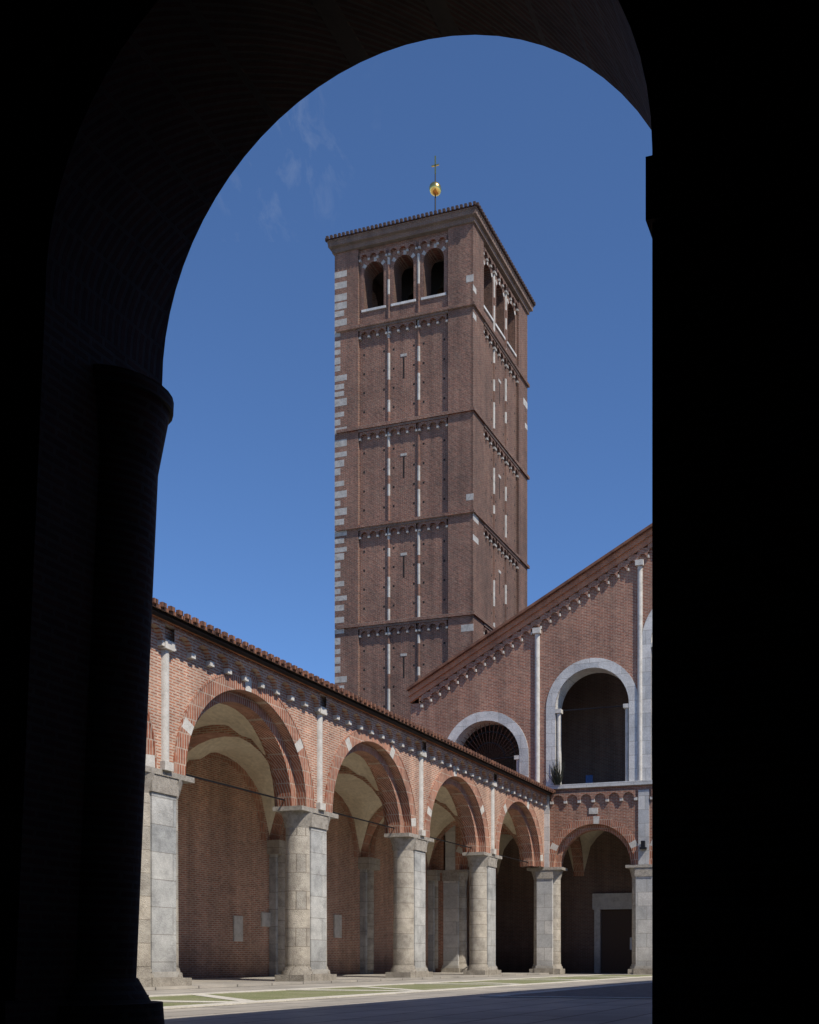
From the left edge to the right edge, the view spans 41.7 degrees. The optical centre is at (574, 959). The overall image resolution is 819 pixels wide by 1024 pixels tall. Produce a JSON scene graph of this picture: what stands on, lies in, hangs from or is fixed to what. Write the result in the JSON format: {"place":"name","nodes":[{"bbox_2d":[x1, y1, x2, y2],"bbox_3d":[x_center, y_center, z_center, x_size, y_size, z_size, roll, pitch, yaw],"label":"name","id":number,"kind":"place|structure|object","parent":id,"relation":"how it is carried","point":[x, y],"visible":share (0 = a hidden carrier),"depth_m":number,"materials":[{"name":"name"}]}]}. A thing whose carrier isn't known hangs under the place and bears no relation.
{"place":"outdoors","nodes":[
{"label":"outdoors","id":0,"kind":"place"},
{"bbox_2d":[145,973,651,1023],"bbox_3d":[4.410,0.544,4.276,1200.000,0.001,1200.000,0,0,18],"label":"ground","id":1,"kind":"structure","parent":0,"point":[467,1006],"depth_m":11.74,"materials":[{"name":"grey stone"}]},
{"bbox_2d":[136,598,555,989],"bbox_3d":[-7.707,-3.960,26.640,5.770,9.000,37.300,0,0,18],"label":"arcade","id":2,"kind":"object","parent":1,"relation":"on","point":[298,823],"visible":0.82,"depth_m":27.99,"materials":[{"name":"brick"}]},
{"bbox_2d":[0,0,818,1023],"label":"archway","id":3,"kind":"structure","parent":1,"relation":"on","point":[132,132],"depth_m":6.03,"materials":[{"name":"black"}]},
{"bbox_2d":[406,523,651,974],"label":"facade","id":4,"kind":"structure","parent":1,"relation":"on","point":[552,689],"depth_m":39.71,"materials":[{"name":"brick"}]},
{"bbox_2d":[149,974,651,1008],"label":"lawn","id":5,"kind":"structure","parent":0,"point":[642,990],"depth_m":17.23,"materials":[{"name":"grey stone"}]},
{"bbox_2d":[153,35,651,683],"label":"sky","id":6,"kind":"structure","parent":0,"point":[553,155],"materials":[{"name":"blue"}]},
{"bbox_2d":[325,156,535,720],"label":"tower","id":7,"kind":"structure","parent":0,"point":[432,384],"depth_m":49.31,"materials":[{"name":"brick"}]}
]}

